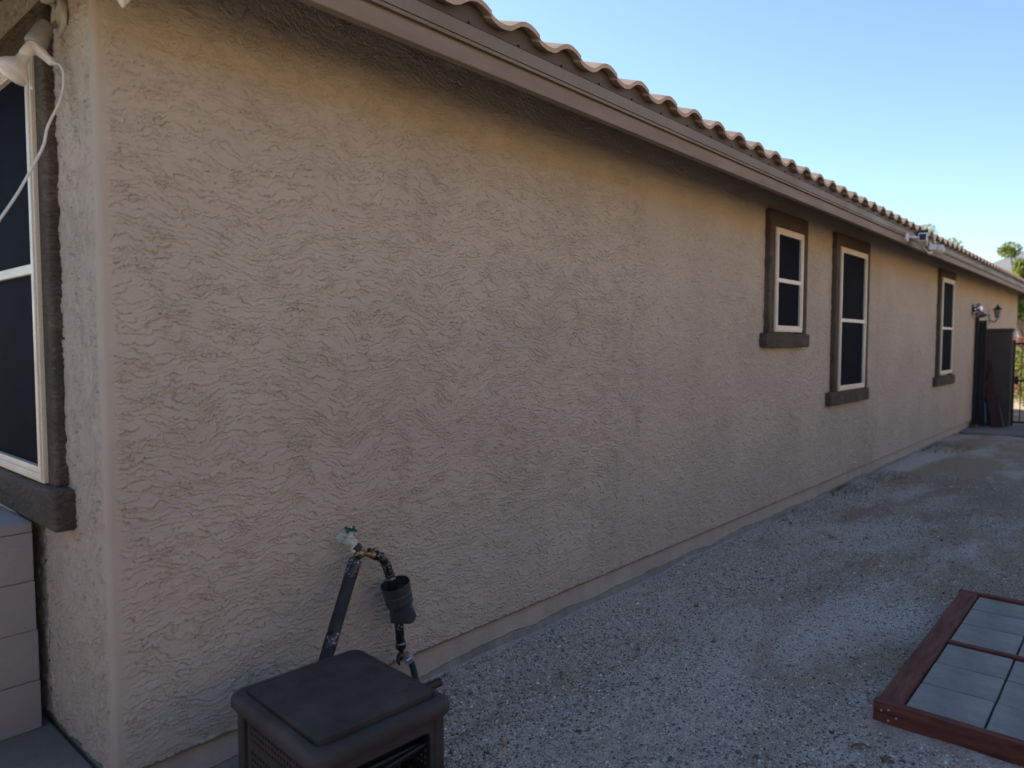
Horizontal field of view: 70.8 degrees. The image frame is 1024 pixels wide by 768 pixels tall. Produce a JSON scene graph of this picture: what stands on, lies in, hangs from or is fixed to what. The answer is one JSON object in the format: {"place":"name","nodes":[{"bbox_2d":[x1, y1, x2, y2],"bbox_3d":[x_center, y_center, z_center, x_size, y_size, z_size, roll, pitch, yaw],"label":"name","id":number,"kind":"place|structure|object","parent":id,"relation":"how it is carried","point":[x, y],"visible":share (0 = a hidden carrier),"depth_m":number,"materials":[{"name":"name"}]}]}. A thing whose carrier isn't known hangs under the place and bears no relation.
{"place":"outdoors","nodes":[
{"label":"outdoors","id":0,"kind":"place"},
{"bbox_2d":[0,713,92,767],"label":"patio","id":1,"kind":"structure","parent":0,"point":[47,744],"depth_m":2.61,"materials":[{"name":"concrete"}]},
{"bbox_2d":[0,679,41,740],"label":"concrete block","id":2,"kind":"structure","parent":1,"relation":"on","point":[20,710],"depth_m":2.72,"materials":[{"name":"grey concrete"}]},
{"bbox_2d":[0,629,39,690],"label":"concrete block","id":3,"kind":"structure","parent":2,"relation":"on","point":[19,659],"depth_m":2.71,"materials":[{"name":"grey concrete"}]},
{"bbox_2d":[0,580,36,637],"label":"concrete block","id":4,"kind":"structure","parent":3,"relation":"on","point":[18,608],"depth_m":2.70,"materials":[{"name":"beige concrete"}]},
{"bbox_2d":[0,532,33,586],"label":"concrete block","id":5,"kind":"structure","parent":4,"relation":"on","point":[16,560],"depth_m":2.69,"materials":[{"name":"beige concrete"}]},
{"bbox_2d":[0,506,31,536],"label":"cap block","id":6,"kind":"structure","parent":5,"relation":"on","point":[12,523],"depth_m":2.71,"materials":[{"name":"grey concrete"}]},
{"bbox_2d":[420,372,1023,767],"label":"ground","id":7,"kind":"structure","parent":0,"point":[991,459],"depth_m":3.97,"materials":[{"name":"grey gravel"}]},
{"bbox_2d":[231,650,448,767],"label":"hose reel box","id":8,"kind":"object","parent":7,"relation":"on","point":[355,709],"visible":1,"depth_m":2.20,"materials":[{"name":"brown plastic"}]},
{"bbox_2d":[0,0,1023,767],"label":"house","id":9,"kind":"structure","parent":7,"relation":"on","point":[480,326],"depth_m":3.11,"materials":[{"name":"paint"}]},
{"bbox_2d":[0,0,66,89],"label":"floodlight","id":10,"kind":"object","parent":9,"relation":"attached to","point":[37,38],"visible":1,"depth_m":2.33,"materials":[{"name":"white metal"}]},
{"bbox_2d":[0,61,64,220],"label":"power cord","id":11,"kind":"object","parent":10,"relation":"hanging from","point":[55,63],"visible":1,"depth_m":2.31,"materials":[{"name":"white plastic"}]},
{"bbox_2d":[0,0,76,532],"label":"window","id":12,"kind":"structure","parent":9,"relation":"in","point":[34,470],"depth_m":2.59,"materials":[{"name":"brown paint"}]},
{"bbox_2d":[118,0,130,7],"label":"eave lamp","id":13,"kind":"object","parent":9,"relation":"hanging from","point":[123,3],"visible":1,"depth_m":2.07,"materials":[{"name":"white plastic"}]},
{"bbox_2d":[336,526,356,552],"bbox_3d":[-0.679,0.643,2.988,0.107,0.110,0.063,3,4,41],"label":"outdoor faucet","id":14,"kind":"object","parent":9,"relation":"attached to","point":[350,540],"visible":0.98,"depth_m":2.97,"materials":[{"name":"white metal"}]},
{"bbox_2d":[353,543,375,558],"bbox_3d":[-0.611,0.696,2.992,0.075,0.078,0.114,3,4,41],"label":"hose splitter","id":15,"kind":"object","parent":14,"relation":"attached to","point":[370,553],"visible":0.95,"depth_m":2.98,"materials":[{"name":"gold metal"}]},
{"bbox_2d":[318,552,360,660],"bbox_3d":[-0.696,1.000,2.749,0.055,0.603,0.503,1,3,14],"label":"insulated pipe","id":16,"kind":"object","parent":15,"relation":"attached to","point":[330,642],"visible":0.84,"depth_m":2.81,"materials":[{"name":"black plastic"}]},
{"bbox_2d":[372,550,419,680],"bbox_3d":[-0.429,1.071,2.941,0.229,0.730,0.517,-1,3,-20],"label":"water filter","id":17,"kind":"object","parent":15,"relation":"hanging from","point":[397,594],"visible":0.86,"depth_m":3.09,"materials":[{"name":"plastic"}]},
{"bbox_2d":[759,208,809,346],"bbox_3d":[2.476,-0.927,6.498,0.085,1.190,1.015,3,4,41],"label":"window","id":18,"kind":"structure","parent":9,"relation":"in","point":[786,235],"depth_m":6.41,"materials":[{"name":"brown paint"}]},
{"bbox_2d":[825,232,870,405],"bbox_3d":[3.703,-0.696,7.898,0.085,1.805,1.315,3,4,41],"label":"window","id":19,"kind":"structure","parent":9,"relation":"in","point":[850,290],"depth_m":7.81,"materials":[{"name":"brown paint"}]},
{"bbox_2d":[904,229,928,246],"bbox_3d":[4.497,-1.615,7.961,0.203,0.162,0.377,3,4,41],"label":"security camera","id":20,"kind":"object","parent":9,"relation":"attached to","point":[921,236],"visible":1,"depth_m":7.89,"materials":[{"name":"white plastic"}]},
{"bbox_2d":[919,234,925,239],"bbox_3d":[4.489,-1.609,7.876,0.064,0.065,0.018,2,4,29],"label":"lens window","id":21,"kind":"structure","parent":20,"relation":"in","point":[921,236],"depth_m":7.87,"materials":[{"name":"black glass"}]},
{"bbox_2d":[923,229,944,254],"bbox_3d":[4.939,-1.675,8.489,0.160,0.278,0.782,3,4,41],"label":"eave floodlight","id":22,"kind":"object","parent":9,"relation":"attached to","point":[933,247],"visible":0.89,"depth_m":8.58,"materials":[{"name":"white plastic"}]},
{"bbox_2d":[932,268,955,386],"bbox_3d":[6.966,-0.900,11.578,0.085,1.830,1.340,3,4,41],"label":"window","id":23,"kind":"structure","parent":9,"relation":"in","point":[946,294],"depth_m":11.46,"materials":[{"name":"brown paint"}]},
{"bbox_2d":[972,313,987,425],"bbox_3d":[8.850,-0.269,13.631,0.198,2.155,0.076,2,4,28],"label":"gate leaf","id":24,"kind":"object","parent":9,"relation":"attached to","point":[979,369],"visible":0.82,"depth_m":13.62,"materials":[{"name":"black metal"}]},
{"bbox_2d":[972,303,987,317],"bbox_3d":[8.660,-1.360,13.334,0.241,0.268,0.226,3,4,41],"label":"wall spotlight","id":25,"kind":"object","parent":9,"relation":"attached to","point":[978,307],"depth_m":13.31,"materials":[{"name":"silver metal"}]},
{"bbox_2d":[988,304,1002,323],"bbox_3d":[9.838,-1.425,14.676,0.148,0.400,0.316,0,3,-4],"label":"wall lantern","id":26,"kind":"object","parent":9,"relation":"attached to","point":[997,309],"depth_m":14.58,"materials":[{"name":"black metal"}]},
{"bbox_2d":[771,506,826,527],"bbox_3d":[2.712,1.220,6.642,0.418,0.036,0.972,3,4,41],"label":"weed","id":27,"kind":"object","parent":7,"relation":"on","point":[800,514],"visible":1,"depth_m":6.68,"materials":[{"name":"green plant"}]},
{"bbox_2d":[830,481,873,497],"bbox_3d":[3.724,1.134,7.865,0.359,0.074,0.909,3,4,41],"label":"weed","id":28,"kind":"object","parent":7,"relation":"on","point":[842,486],"visible":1,"depth_m":7.86,"materials":[{"name":"green plant"}]},
{"bbox_2d":[851,742,870,747],"bbox_3d":[1.377,1.428,2.844,0.075,0.017,0.023,0,3,3],"label":"dry leaf","id":29,"kind":"object","parent":7,"relation":"on","point":[859,744],"visible":1,"depth_m":2.85,"materials":[{"name":"brown plant"}]},
{"bbox_2d":[867,472,902,481],"bbox_3d":[4.471,1.107,8.666,0.371,0.040,0.790,3,4,41],"label":"weed","id":30,"kind":"object","parent":7,"relation":"on","point":[884,478],"visible":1,"depth_m":8.60,"materials":[{"name":"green plant"}]},
{"bbox_2d":[881,755,891,761],"bbox_3d":[1.435,1.434,2.759,0.060,0.014,0.025,-1,3,-25],"label":"dry leaf","id":31,"kind":"object","parent":7,"relation":"on","point":[885,757],"visible":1,"depth_m":2.76,"materials":[{"name":"brown plant"}]},
{"bbox_2d":[921,223,963,247],"bbox_3d":[21.372,-4.230,36.844,2.916,7.820,2.828,-1,3,-21],"label":"tree","id":32,"kind":"object","parent":7,"relation":"on","point":[954,239],"visible":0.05,"depth_m":36.41,"materials":[{"name":"green plant"}]},
{"bbox_2d":[922,441,971,453],"bbox_3d":[6.670,0.956,10.987,0.670,0.087,1.405,3,4,41],"label":"weed","id":33,"kind":"object","parent":7,"relation":"on","point":[941,447],"visible":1,"depth_m":10.98,"materials":[{"name":"green plant"}]},
{"bbox_2d":[873,589,1023,766],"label":"raised paver bed","id":34,"kind":"object","parent":7,"relation":"on","point":[890,706],"visible":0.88,"depth_m":3.06,"materials":[{"name":"wood"}]},
{"bbox_2d":[907,683,993,728],"bbox_3d":[1.853,1.381,3.052,0.278,0.048,0.307,3,4,41],"label":"paver","id":35,"kind":"object","parent":34,"relation":"on","point":[968,709],"visible":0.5,"depth_m":3.05,"materials":[{"name":"concrete"}]},
{"bbox_2d":[922,662,1003,707],"bbox_3d":[2.051,1.369,3.275,0.278,0.047,0.270,3,4,41],"label":"paver","id":36,"kind":"object","parent":34,"relation":"on","point":[970,683],"visible":0.76,"depth_m":3.26,"materials":[{"name":"concrete"}]},
{"bbox_2d":[936,644,1012,684],"bbox_3d":[2.238,1.358,3.486,0.278,0.046,0.274,3,4,41],"label":"paver","id":37,"kind":"object","parent":34,"relation":"on","point":[996,666],"visible":0.78,"depth_m":3.47,"materials":[{"name":"concrete"}]},
{"bbox_2d":[951,623,1022,654],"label":"paver","id":38,"kind":"object","parent":34,"relation":"on","point":[990,639],"visible":0.7,"depth_m":3.73,"materials":[{"name":"concrete"}]},
{"bbox_2d":[962,609,1023,640],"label":"paver","id":39,"kind":"object","parent":34,"relation":"on","point":[1000,623],"visible":0.73,"depth_m":3.95,"materials":[{"name":"concrete"}]},
{"bbox_2d":[972,597,1023,619],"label":"paver","id":40,"kind":"object","parent":34,"relation":"on","point":[999,608],"visible":0.72,"depth_m":4.16,"materials":[{"name":"concrete"}]},
{"bbox_2d":[986,703,1023,739],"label":"paver","id":41,"kind":"object","parent":34,"relation":"on","point":[1006,720],"visible":0.55,"depth_m":2.91,"materials":[{"name":"concrete"}]},
{"bbox_2d":[998,681,1023,709],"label":"paver","id":42,"kind":"object","parent":34,"relation":"on","point":[1012,694],"visible":0.76,"depth_m":3.13,"materials":[{"name":"concrete"}]},
{"bbox_2d":[1007,661,1023,684],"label":"paver","id":43,"kind":"object","parent":34,"relation":"on","point":[1016,675],"visible":0.76,"depth_m":3.34,"materials":[{"name":"concrete"}]},
{"bbox_2d":[1018,642,1023,656],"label":"paver","id":44,"kind":"object","parent":34,"relation":"on","point":[1021,652],"visible":0.48,"depth_m":3.58,"materials":[{"name":"concrete"}]},
{"bbox_2d":[993,250,1023,346],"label":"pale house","id":45,"kind":"structure","parent":7,"relation":"on","point":[1004,264],"depth_m":50.88,"materials":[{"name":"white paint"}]},
{"bbox_2d":[995,241,1023,337],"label":"tree","id":46,"kind":"object","parent":7,"relation":"on","point":[1010,251],"visible":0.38,"depth_m":27.60,"materials":[{"name":"green plant"}]},
{"bbox_2d":[1014,347,1023,406],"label":"green shrub","id":47,"kind":"object","parent":7,"relation":"on","point":[1018,373],"visible":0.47,"depth_m":18.35,"materials":[{"name":"green plant"}]},
{"bbox_2d":[483,0,1023,262],"label":"sky","id":48,"kind":"structure","parent":0,"point":[915,108],"materials":[{"name":"blue"}]},
{"bbox_2d":[961,423,1023,437],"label":"pavement","id":49,"kind":"structure","parent":0,"point":[1016,430],"depth_m":13.05,"materials":[{"name":"concrete"}]},
{"bbox_2d":[971,421,977,426],"bbox_3d":[8.735,0.784,13.607,0.110,0.145,0.110,3,4,41],"label":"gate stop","id":50,"kind":"object","parent":49,"relation":"on","point":[974,424],"visible":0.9,"depth_m":13.57,"materials":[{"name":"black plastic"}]},
{"bbox_2d":[984,403,986,422],"bbox_3d":[8.897,0.549,13.544,0.034,0.383,0.080,0,3,5],"label":"plastic strip","id":51,"kind":"object","parent":49,"relation":"on","point":[985,412],"visible":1,"depth_m":13.54,"materials":[{"name":"blue plastic"}]},
{"bbox_2d":[985,378,997,427],"bbox_3d":[9.047,0.354,13.634,0.096,0.925,0.395,0,3,3],"label":"board","id":52,"kind":"object","parent":49,"relation":"on","point":[991,409],"visible":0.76,"depth_m":13.61,"materials":[{"name":"brown wood"}]},
{"bbox_2d":[986,361,1002,426],"bbox_3d":[9.120,0.188,13.647,0.102,1.257,0.453,0,3,-6],"label":"board","id":53,"kind":"object","parent":49,"relation":"on","point":[990,374],"visible":0.8,"depth_m":13.63,"materials":[{"name":"brown wood"}]},
{"bbox_2d":[976,328,1014,426],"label":"block pier","id":54,"kind":"structure","parent":49,"relation":"on","point":[999,355],"depth_m":13.70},
{"bbox_2d":[1010,340,1023,425],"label":"iron gate","id":55,"kind":"structure","parent":49,"relation":"on","point":[1015,380],"depth_m":13.59,"materials":[{"name":"black metal"}]}
]}

